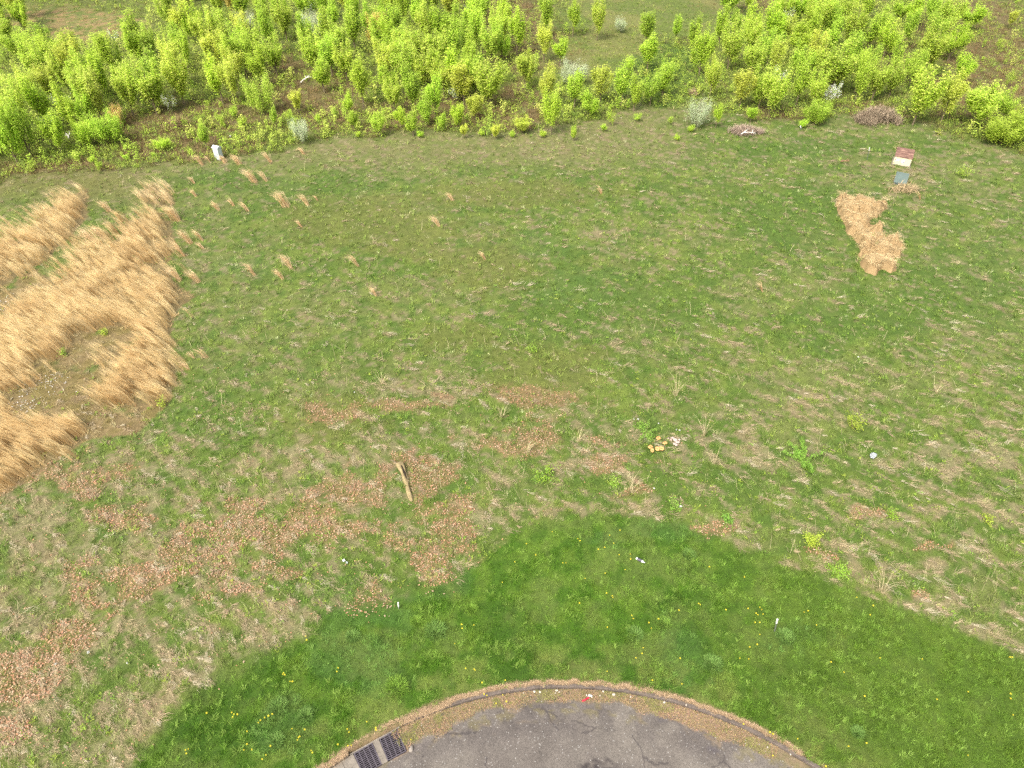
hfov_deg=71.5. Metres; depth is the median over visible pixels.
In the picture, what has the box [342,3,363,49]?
sapling
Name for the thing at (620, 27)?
silvery shrub
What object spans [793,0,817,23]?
sapling
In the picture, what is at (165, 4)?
sapling
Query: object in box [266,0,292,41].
sapling
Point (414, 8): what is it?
sapling
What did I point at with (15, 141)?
sapling
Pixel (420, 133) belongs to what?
seedling
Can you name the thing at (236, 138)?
undergrowth
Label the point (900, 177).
utility box
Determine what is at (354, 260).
dry grass clump
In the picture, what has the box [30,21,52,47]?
sapling
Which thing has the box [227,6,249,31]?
sapling
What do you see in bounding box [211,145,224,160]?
telephone cabinet
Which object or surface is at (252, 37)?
sapling
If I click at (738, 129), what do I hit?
bramble heap
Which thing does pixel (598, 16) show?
sapling
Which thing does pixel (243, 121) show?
seedling
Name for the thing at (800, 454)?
fern like shrub
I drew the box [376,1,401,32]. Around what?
sapling
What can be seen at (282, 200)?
dry grass clump
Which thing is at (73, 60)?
sapling
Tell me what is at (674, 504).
young shrub
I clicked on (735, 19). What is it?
sapling
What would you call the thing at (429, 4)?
sapling
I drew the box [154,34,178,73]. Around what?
sapling
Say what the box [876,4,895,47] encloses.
sapling
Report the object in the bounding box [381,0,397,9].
sapling
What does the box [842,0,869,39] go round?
sapling
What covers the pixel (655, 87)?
sapling
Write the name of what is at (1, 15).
sapling
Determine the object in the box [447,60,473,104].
sapling
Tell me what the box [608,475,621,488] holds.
young shrub
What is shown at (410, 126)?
sapling
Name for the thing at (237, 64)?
sapling
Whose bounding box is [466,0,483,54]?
sapling
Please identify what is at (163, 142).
bush
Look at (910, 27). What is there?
sapling
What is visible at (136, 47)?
sapling
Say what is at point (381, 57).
sapling
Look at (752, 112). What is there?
sapling
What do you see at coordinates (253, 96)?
bush
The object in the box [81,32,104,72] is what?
sapling
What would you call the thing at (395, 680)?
grass tussock
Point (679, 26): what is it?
sapling
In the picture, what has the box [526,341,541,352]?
young shrub
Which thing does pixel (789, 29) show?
sapling
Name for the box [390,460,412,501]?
fallen log
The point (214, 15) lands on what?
sapling
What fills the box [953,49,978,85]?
sapling
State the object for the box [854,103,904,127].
bramble heap
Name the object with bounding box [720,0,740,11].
sapling
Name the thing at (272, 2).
sapling
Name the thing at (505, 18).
sapling
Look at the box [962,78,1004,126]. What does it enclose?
sapling
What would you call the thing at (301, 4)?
sapling
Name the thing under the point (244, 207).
dry grass clump
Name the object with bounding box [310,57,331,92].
sapling
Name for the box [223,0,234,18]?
sapling
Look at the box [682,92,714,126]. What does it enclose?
silvery shrub
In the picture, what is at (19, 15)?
sapling
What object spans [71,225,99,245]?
dry grass clump
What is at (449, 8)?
sapling
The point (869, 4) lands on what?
sapling
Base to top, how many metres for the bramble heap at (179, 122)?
1.224 m
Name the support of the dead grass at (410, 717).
on the ground at (790, 234)
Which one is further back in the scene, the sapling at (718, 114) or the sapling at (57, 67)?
the sapling at (57, 67)
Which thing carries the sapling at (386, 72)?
on the ground at (790, 234)
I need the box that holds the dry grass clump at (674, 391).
[667,374,686,395]
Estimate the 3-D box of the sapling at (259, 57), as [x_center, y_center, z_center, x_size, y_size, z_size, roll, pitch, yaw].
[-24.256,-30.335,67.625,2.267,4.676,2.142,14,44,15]
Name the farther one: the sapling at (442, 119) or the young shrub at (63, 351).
the sapling at (442, 119)
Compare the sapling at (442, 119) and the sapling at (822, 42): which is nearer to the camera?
the sapling at (442, 119)
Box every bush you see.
[0,17,39,58]
[69,113,93,144]
[80,104,123,142]
[105,102,122,124]
[152,135,170,149]
[238,66,275,113]
[802,96,834,124]
[983,104,1023,145]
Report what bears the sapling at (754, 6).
on the ground at (790, 234)
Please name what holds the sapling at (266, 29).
on the ground at (790, 234)
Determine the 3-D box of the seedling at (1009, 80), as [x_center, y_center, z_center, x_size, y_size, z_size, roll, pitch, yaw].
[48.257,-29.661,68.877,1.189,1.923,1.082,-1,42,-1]
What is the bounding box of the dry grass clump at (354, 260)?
[345,253,358,266]
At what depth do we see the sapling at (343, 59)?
69.32 m
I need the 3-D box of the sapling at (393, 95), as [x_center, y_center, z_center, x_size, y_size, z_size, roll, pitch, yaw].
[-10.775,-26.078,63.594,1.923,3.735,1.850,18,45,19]
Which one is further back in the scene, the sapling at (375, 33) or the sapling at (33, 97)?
the sapling at (375, 33)
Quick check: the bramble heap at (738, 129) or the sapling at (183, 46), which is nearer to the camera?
the bramble heap at (738, 129)
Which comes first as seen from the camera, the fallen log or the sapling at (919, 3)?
the fallen log
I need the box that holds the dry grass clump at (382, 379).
[373,370,388,384]
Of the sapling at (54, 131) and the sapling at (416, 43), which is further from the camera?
the sapling at (416, 43)
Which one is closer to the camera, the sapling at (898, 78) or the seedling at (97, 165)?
the seedling at (97, 165)
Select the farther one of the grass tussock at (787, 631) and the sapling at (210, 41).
the sapling at (210, 41)
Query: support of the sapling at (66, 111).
on the ground at (790, 234)
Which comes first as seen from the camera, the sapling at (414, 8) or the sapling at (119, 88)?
the sapling at (119, 88)
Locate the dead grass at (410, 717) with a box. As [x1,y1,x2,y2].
[316,678,802,767]
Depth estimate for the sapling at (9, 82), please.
61.03 m
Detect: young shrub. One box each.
[57,346,65,356]
[98,328,107,334]
[155,394,167,407]
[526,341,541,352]
[531,461,560,483]
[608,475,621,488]
[631,419,656,441]
[670,497,683,512]
[721,510,733,524]
[801,530,826,548]
[824,559,852,580]
[846,410,868,432]
[885,506,898,519]
[956,165,974,177]
[980,513,996,527]
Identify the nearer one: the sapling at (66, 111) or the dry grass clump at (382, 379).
the dry grass clump at (382, 379)
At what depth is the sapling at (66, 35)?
71.18 m
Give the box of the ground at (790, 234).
[0,0,1023,767]
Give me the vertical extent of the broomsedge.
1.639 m
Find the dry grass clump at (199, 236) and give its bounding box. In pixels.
[189,229,203,240]
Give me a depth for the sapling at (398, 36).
68.63 m
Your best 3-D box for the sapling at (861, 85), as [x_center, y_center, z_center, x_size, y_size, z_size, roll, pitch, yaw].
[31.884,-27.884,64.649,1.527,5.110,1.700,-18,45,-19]
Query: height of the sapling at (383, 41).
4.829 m
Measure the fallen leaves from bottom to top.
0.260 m
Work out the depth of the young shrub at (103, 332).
40.34 m
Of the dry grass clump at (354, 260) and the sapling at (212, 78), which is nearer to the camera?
the dry grass clump at (354, 260)
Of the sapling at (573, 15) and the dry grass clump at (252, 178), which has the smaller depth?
the dry grass clump at (252, 178)
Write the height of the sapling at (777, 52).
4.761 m
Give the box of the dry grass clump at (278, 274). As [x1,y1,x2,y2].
[271,268,283,279]
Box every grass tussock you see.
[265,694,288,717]
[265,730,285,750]
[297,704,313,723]
[345,629,360,643]
[383,674,410,700]
[409,613,423,627]
[424,619,447,641]
[464,601,478,613]
[627,624,644,642]
[656,616,672,630]
[682,547,696,559]
[701,651,724,674]
[774,627,795,645]
[850,724,866,740]
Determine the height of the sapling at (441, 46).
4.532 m
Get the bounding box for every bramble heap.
[163,113,190,131]
[687,88,696,95]
[727,123,766,136]
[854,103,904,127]
[886,180,927,194]
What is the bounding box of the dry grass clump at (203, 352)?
[192,348,208,357]
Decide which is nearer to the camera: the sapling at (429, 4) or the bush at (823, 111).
the bush at (823, 111)
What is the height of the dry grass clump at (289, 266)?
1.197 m
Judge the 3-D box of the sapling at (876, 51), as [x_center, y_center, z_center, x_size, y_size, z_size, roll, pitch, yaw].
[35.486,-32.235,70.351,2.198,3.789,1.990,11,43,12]
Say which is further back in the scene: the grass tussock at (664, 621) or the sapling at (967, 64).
the sapling at (967, 64)
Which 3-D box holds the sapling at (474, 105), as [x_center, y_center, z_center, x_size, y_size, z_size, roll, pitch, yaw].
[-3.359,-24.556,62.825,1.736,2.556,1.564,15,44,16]
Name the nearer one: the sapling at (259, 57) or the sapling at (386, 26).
the sapling at (259, 57)
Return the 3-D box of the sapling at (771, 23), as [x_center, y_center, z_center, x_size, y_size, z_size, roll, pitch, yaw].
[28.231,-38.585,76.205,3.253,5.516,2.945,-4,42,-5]
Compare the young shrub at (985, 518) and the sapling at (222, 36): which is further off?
the sapling at (222, 36)
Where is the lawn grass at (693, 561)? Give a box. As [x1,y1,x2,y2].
[129,509,1023,767]
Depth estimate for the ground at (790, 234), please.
36.33 m
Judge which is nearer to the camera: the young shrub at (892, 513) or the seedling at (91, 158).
the young shrub at (892, 513)
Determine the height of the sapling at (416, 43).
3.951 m
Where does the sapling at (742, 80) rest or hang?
on the ground at (790, 234)
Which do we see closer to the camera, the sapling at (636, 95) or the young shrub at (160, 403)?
the young shrub at (160, 403)
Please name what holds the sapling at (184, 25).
on the ground at (790, 234)
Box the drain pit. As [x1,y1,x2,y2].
[355,733,404,767]
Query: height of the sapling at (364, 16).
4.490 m
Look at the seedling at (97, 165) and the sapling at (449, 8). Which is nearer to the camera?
the seedling at (97, 165)
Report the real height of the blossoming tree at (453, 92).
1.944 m
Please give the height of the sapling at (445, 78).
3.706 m
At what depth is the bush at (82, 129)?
58.12 m
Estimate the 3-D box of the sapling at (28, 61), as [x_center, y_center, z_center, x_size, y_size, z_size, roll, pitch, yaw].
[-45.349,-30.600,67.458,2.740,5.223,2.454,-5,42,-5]
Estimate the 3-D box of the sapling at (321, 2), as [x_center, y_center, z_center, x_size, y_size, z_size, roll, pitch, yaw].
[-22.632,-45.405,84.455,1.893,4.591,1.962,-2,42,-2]
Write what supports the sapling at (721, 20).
on the ground at (790, 234)
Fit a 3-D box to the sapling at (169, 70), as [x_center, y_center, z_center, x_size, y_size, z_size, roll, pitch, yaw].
[-30.338,-28.019,64.210,2.924,5.813,2.833,31,50,30]
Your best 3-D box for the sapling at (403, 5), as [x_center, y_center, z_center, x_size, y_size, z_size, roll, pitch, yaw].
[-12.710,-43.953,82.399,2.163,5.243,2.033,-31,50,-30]
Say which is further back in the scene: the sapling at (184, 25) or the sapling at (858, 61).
the sapling at (184, 25)
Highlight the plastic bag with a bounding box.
[870,452,876,458]
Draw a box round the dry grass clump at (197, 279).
[183,268,200,283]
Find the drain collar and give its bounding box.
[333,726,399,767]
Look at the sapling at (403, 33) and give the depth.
73.37 m
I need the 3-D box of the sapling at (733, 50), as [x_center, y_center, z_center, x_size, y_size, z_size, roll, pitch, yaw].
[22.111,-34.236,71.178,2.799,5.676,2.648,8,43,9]
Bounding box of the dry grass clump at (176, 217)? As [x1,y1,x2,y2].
[164,204,180,221]
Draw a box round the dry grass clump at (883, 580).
[867,561,901,593]
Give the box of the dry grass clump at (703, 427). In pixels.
[695,415,716,435]
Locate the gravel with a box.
[0,297,82,412]
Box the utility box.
[893,171,908,184]
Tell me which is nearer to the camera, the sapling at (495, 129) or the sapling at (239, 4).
the sapling at (495, 129)
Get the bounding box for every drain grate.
[354,743,381,767]
[379,729,405,760]
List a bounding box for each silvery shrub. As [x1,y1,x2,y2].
[233,9,254,27]
[289,118,307,143]
[296,2,320,37]
[558,57,589,81]
[614,15,626,30]
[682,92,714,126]
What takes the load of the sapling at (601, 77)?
on the ground at (790, 234)
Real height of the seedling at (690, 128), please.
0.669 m
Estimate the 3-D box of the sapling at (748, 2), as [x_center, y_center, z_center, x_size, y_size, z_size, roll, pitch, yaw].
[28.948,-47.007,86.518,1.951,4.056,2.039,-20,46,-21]
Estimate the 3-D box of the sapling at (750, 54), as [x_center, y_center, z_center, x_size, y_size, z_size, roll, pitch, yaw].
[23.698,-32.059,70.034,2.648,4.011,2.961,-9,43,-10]
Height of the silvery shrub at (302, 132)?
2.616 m
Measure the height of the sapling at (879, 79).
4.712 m
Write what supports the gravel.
on the ground at (790, 234)
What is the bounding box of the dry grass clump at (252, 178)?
[241,169,256,183]
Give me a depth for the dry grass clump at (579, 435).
34.15 m
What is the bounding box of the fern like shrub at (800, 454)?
[781,437,825,472]
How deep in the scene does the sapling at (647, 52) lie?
70.97 m
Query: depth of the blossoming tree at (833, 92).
64.10 m
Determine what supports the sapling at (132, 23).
on the ground at (790, 234)
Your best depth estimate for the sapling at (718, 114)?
61.27 m
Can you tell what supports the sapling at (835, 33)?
on the ground at (790, 234)
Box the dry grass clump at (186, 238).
[175,227,192,243]
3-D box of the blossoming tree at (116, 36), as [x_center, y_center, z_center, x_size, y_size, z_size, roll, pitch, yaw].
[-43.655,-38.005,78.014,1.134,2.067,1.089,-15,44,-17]
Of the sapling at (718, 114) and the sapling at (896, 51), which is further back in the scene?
the sapling at (896, 51)
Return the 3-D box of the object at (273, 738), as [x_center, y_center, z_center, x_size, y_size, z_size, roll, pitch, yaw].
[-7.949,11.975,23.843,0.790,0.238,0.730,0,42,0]
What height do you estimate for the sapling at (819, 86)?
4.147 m
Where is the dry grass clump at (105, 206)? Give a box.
[95,199,110,211]
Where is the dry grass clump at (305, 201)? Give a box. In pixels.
[297,193,308,205]
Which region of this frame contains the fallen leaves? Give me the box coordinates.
[0,358,952,765]
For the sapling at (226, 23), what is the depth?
72.39 m
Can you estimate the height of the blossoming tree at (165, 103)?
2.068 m
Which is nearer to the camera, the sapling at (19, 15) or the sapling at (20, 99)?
the sapling at (20, 99)
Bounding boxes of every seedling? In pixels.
[87,156,97,161]
[92,160,102,169]
[213,112,224,125]
[228,102,236,117]
[236,116,247,126]
[314,112,321,121]
[416,129,423,136]
[539,128,546,136]
[607,110,616,124]
[633,113,642,120]
[687,125,694,131]
[798,118,809,126]
[997,39,1006,48]
[1005,66,1016,86]
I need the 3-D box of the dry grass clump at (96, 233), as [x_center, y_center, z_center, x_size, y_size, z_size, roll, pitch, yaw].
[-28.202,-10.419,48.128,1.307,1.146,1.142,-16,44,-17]
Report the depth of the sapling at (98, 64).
64.61 m
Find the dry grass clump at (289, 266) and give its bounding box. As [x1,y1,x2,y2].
[275,253,293,269]
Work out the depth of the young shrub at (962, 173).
55.05 m
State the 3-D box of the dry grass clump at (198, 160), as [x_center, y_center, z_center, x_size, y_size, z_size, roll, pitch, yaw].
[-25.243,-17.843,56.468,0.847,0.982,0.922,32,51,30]
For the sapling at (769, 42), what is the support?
on the ground at (790, 234)
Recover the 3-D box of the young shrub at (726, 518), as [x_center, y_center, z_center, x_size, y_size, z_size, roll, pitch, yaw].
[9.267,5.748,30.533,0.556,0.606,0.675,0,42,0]
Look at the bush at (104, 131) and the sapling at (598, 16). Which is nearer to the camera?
the bush at (104, 131)
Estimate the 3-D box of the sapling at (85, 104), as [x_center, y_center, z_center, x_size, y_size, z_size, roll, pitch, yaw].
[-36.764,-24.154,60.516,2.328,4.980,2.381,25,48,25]
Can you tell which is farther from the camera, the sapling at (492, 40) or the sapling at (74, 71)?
the sapling at (492, 40)
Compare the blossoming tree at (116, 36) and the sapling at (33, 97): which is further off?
the blossoming tree at (116, 36)
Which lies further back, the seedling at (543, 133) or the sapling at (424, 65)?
the sapling at (424, 65)
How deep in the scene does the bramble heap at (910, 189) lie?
53.34 m
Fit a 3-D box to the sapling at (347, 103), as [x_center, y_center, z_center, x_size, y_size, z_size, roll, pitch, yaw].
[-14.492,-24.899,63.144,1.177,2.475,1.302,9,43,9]
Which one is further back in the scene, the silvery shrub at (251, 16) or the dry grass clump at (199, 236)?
the silvery shrub at (251, 16)
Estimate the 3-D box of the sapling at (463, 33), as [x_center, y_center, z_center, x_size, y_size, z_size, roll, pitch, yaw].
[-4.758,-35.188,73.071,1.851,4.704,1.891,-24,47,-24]
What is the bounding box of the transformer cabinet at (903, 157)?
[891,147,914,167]
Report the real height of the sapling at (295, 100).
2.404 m
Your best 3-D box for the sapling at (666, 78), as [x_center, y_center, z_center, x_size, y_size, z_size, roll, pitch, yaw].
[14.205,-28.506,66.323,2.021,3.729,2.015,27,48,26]
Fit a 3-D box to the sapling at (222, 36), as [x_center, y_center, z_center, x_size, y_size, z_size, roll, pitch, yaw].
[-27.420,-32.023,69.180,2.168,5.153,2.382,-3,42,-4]
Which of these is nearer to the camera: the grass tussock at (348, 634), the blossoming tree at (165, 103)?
the grass tussock at (348, 634)
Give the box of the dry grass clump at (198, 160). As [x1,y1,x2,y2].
[190,155,202,164]
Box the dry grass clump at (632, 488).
[618,465,650,492]
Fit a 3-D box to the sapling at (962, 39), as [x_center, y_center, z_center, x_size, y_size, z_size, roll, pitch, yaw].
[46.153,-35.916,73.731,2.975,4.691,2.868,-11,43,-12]
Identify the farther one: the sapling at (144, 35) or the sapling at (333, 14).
the sapling at (333, 14)
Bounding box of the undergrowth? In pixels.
[0,0,1023,183]
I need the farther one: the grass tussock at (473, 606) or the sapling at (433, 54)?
the sapling at (433, 54)
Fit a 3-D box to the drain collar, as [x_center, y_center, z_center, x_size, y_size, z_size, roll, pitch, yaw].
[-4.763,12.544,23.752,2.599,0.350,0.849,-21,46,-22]
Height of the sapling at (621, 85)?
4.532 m
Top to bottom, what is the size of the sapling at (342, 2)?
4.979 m
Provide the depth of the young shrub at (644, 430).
34.49 m
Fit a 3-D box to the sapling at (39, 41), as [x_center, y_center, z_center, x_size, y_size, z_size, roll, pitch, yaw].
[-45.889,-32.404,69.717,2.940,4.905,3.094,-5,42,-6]
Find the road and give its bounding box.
[338,689,810,767]
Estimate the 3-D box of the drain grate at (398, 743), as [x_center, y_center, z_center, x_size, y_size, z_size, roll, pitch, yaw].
[-4.021,12.170,23.958,0.665,0.050,0.800,-20,46,-20]
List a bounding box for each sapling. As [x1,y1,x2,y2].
[0,0,24,26]
[0,6,13,26]
[0,18,12,53]
[0,73,27,138]
[0,81,34,158]
[0,114,25,163]
[2,0,27,33]
[3,74,24,108]
[4,59,40,115]
[13,30,46,86]
[14,73,51,117]
[21,29,57,78]
[26,107,64,151]
[29,57,55,98]
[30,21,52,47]
[41,32,69,93]
[47,73,78,141]
[49,29,78,77]
[54,26,81,56]
[62,53,91,107]
[63,45,88,74]
[63,67,95,120]
[65,64,105,124]
[75,45,109,97]
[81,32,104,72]
[88,30,122,68]
[107,61,136,116]
[108,55,132,90]
[116,4,142,41]
[117,23,143,66]
[122,49,165,114]
[137,16,155,56]
[137,40,160,100]
[152,0,173,28]
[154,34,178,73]
[155,26,178,67]
[157,38,189,105]
[165,0,191,34]
[166,19,186,58]
[166,22,190,72]
[175,0,203,42]
[187,6,215,43]
[196,26,222,69]
[197,123,209,145]
[202,4,223,27]
[203,46,225,103]
[209,0,224,11]
[210,9,230,50]
[210,51,238,103]
[215,29,238,68]
[217,44,244,90]
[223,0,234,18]
[224,17,253,54]
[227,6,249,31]
[227,29,250,79]
[231,0,248,14]
[235,15,263,67]
[243,40,266,87]
[252,0,270,23]
[255,2,276,46]
[256,30,282,74]
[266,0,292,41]
[268,0,287,16]
[269,107,277,127]
[287,88,301,112]
[294,0,315,18]
[294,10,313,40]
[296,24,322,71]
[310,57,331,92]
[314,30,339,77]
[315,0,327,19]
[317,4,331,39]
[321,17,346,53]
[326,0,340,29]
[329,35,354,79]
[339,0,354,16]
[341,90,353,111]
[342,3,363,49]
[343,0,359,20]
[347,53,370,108]
[347,109,358,128]
[359,0,372,30]
[365,9,386,40]
[367,14,381,48]
[369,108,386,136]
[371,36,394,70]
[373,0,386,39]
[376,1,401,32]
[376,24,395,74]
[377,61,397,89]
[378,8,395,47]
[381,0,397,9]
[382,72,401,110]
[386,32,418,77]
[388,14,419,48]
[389,26,410,77]
[392,0,410,28]
[392,105,407,129]
[398,60,421,107]
[403,109,417,135]
[407,22,429,59]
[409,0,424,30]
[409,44,438,86]
[412,0,436,37]
[417,88,432,125]
[419,0,432,10]
[423,66,444,120]
[425,24,449,59]
[426,3,446,39]
[426,49,445,72]
[428,57,450,97]
[438,112,445,130]
[439,0,464,38]
[440,0,460,16]
[443,42,471,88]
[446,14,461,57]
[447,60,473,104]
[448,100,465,128]
[459,17,472,50]
[459,40,479,70]
[459,123,467,138]
[461,0,484,27]
[461,25,476,60]
[465,91,484,119]
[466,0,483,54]
[466,51,487,92]
[470,0,490,27]
[472,56,507,107]
[478,9,502,66]
[488,0,508,41]
[488,124,500,138]
[490,14,513,62]
[496,0,513,30]
[506,4,525,55]
[513,44,537,89]
[513,114,530,132]
[536,18,553,62]
[537,0,554,31]
[538,60,557,100]
[541,80,562,134]
[551,34,568,66]
[565,67,586,108]
[567,0,580,36]
[570,129,576,140]
[579,89,602,116]
[589,63,614,102]
[590,0,605,40]
[613,56,636,104]
[628,73,643,110]
[638,11,656,44]
[639,32,660,71]
[641,72,661,105]
[654,61,675,98]
[659,58,676,72]
[672,14,682,36]
[687,11,702,45]
[688,20,719,75]
[704,51,724,98]
[712,102,723,127]
[713,1,731,43]
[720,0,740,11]
[720,9,748,70]
[731,6,743,32]
[732,68,757,108]
[741,35,769,75]
[743,11,764,47]
[744,0,762,50]
[745,0,752,14]
[746,107,758,121]
[751,61,781,108]
[759,26,789,65]
[761,66,793,116]
[764,0,790,39]
[769,35,789,74]
[775,0,796,14]
[778,14,798,46]
[787,19,814,52]
[789,33,821,78]
[792,46,813,104]
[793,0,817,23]
[803,0,836,37]
[806,0,826,50]
[807,61,832,101]
[808,28,831,75]
[812,1,835,22]
[815,32,860,94]
[821,10,848,53]
[823,0,844,34]
[839,0,859,29]
[841,27,868,58]
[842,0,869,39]
[853,44,871,92]
[853,47,873,104]
[859,0,874,14]
[861,8,889,48]
[862,42,884,76]
[867,47,898,101]
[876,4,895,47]
[876,17,904,58]
[886,55,907,96]
[890,35,906,66]
[892,0,914,20]
[902,6,923,43]
[903,45,931,84]
[904,0,927,23]
[908,62,954,125]
[909,54,931,87]
[919,9,958,68]
[924,0,951,27]
[926,8,954,40]
[938,0,972,31]
[938,67,972,123]
[941,13,974,60]
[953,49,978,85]
[958,2,990,30]
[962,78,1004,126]
[996,85,1022,115]
[1008,8,1020,24]
[1008,104,1023,123]
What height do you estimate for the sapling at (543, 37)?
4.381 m
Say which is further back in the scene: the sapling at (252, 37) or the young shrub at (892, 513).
the sapling at (252, 37)
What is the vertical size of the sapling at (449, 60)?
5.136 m
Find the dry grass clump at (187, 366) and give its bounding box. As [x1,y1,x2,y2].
[177,361,190,370]
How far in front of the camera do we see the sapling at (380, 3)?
77.62 m
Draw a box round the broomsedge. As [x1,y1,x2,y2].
[0,175,195,492]
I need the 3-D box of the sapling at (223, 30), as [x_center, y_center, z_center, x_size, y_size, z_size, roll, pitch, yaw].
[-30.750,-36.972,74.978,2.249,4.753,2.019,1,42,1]
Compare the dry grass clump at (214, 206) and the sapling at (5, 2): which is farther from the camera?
the sapling at (5, 2)
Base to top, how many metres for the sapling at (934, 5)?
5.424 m
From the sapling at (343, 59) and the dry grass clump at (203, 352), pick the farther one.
the sapling at (343, 59)
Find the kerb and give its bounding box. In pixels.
[405,684,821,767]
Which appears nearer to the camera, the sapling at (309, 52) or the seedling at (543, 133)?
the seedling at (543, 133)
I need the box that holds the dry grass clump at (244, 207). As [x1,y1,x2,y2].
[239,202,248,211]
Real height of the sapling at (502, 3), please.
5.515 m
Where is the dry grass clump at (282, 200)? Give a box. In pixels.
[271,189,289,207]
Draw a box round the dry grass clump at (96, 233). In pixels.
[90,223,105,239]
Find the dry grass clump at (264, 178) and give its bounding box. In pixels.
[255,169,267,181]
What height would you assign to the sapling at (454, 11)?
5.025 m
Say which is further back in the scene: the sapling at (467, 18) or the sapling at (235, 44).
the sapling at (467, 18)
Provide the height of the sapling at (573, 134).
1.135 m
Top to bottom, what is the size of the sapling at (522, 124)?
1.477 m
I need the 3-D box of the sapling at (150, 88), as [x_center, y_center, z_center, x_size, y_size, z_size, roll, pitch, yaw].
[-32.338,-26.541,62.935,3.303,5.394,3.423,32,51,30]
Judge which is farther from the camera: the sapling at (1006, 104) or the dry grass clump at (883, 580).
the sapling at (1006, 104)
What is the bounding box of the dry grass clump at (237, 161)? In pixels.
[229,155,241,164]
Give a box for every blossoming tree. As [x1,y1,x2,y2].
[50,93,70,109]
[107,30,119,43]
[160,94,175,113]
[448,87,458,97]
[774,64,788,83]
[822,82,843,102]
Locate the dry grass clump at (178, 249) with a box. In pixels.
[166,243,185,256]
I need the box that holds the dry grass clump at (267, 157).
[258,151,272,162]
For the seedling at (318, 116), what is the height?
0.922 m
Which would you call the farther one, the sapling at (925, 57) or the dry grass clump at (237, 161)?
the sapling at (925, 57)
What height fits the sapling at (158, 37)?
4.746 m
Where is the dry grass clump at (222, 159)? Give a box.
[218,156,227,162]
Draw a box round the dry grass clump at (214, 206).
[210,200,219,210]
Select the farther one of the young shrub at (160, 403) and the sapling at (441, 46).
the sapling at (441, 46)
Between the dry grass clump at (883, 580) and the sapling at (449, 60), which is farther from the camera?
the sapling at (449, 60)
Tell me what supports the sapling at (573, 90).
on the ground at (790, 234)
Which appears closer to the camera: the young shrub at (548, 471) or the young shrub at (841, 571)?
the young shrub at (841, 571)
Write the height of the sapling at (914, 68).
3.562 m
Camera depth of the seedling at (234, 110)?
63.49 m
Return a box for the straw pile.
[835,185,907,275]
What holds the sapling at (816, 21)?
on the ground at (790, 234)
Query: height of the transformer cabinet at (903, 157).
0.978 m
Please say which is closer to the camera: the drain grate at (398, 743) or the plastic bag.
the drain grate at (398, 743)
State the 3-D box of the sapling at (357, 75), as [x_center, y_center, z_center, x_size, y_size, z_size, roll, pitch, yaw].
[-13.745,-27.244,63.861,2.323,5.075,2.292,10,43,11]
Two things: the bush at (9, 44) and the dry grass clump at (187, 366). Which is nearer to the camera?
the dry grass clump at (187, 366)
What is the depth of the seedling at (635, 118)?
63.05 m
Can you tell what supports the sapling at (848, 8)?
on the ground at (790, 234)
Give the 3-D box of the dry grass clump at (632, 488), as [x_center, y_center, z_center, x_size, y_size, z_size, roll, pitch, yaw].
[5.387,4.384,31.536,1.568,1.245,1.568,-32,51,-31]
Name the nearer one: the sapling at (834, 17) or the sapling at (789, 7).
the sapling at (834, 17)
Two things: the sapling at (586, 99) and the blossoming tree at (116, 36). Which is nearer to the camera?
the sapling at (586, 99)
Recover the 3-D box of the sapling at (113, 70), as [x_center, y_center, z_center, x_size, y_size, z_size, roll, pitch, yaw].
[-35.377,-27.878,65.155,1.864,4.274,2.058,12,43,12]
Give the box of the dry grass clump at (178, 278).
[162,265,181,281]
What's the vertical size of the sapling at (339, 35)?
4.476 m
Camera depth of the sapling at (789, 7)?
82.34 m
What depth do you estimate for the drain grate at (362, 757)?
23.64 m
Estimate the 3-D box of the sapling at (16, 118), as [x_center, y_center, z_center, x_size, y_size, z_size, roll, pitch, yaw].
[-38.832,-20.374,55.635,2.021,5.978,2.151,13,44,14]
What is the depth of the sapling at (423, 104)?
61.36 m
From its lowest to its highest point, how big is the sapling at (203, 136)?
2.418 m
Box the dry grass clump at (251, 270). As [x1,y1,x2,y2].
[240,261,255,275]
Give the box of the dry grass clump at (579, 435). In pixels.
[567,426,588,440]
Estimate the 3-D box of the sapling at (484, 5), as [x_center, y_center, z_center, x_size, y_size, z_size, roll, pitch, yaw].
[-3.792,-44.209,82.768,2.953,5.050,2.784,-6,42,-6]
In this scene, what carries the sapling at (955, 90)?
on the ground at (790, 234)
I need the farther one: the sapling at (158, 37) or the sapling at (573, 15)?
the sapling at (573, 15)
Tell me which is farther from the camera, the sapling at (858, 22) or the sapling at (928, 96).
the sapling at (858, 22)
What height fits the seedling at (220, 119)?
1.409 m
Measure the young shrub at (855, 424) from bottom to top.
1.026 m
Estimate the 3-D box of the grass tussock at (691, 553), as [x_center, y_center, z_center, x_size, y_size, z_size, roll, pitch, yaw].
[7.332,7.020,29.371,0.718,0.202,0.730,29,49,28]
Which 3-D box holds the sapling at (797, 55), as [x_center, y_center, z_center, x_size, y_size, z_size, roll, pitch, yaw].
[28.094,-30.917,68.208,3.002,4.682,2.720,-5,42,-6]
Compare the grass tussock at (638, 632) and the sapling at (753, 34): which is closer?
the grass tussock at (638, 632)
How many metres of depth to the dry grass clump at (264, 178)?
54.58 m
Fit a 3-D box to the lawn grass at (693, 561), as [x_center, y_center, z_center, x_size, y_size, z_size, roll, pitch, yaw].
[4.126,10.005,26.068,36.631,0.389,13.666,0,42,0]
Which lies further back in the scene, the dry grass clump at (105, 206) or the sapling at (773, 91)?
the sapling at (773, 91)

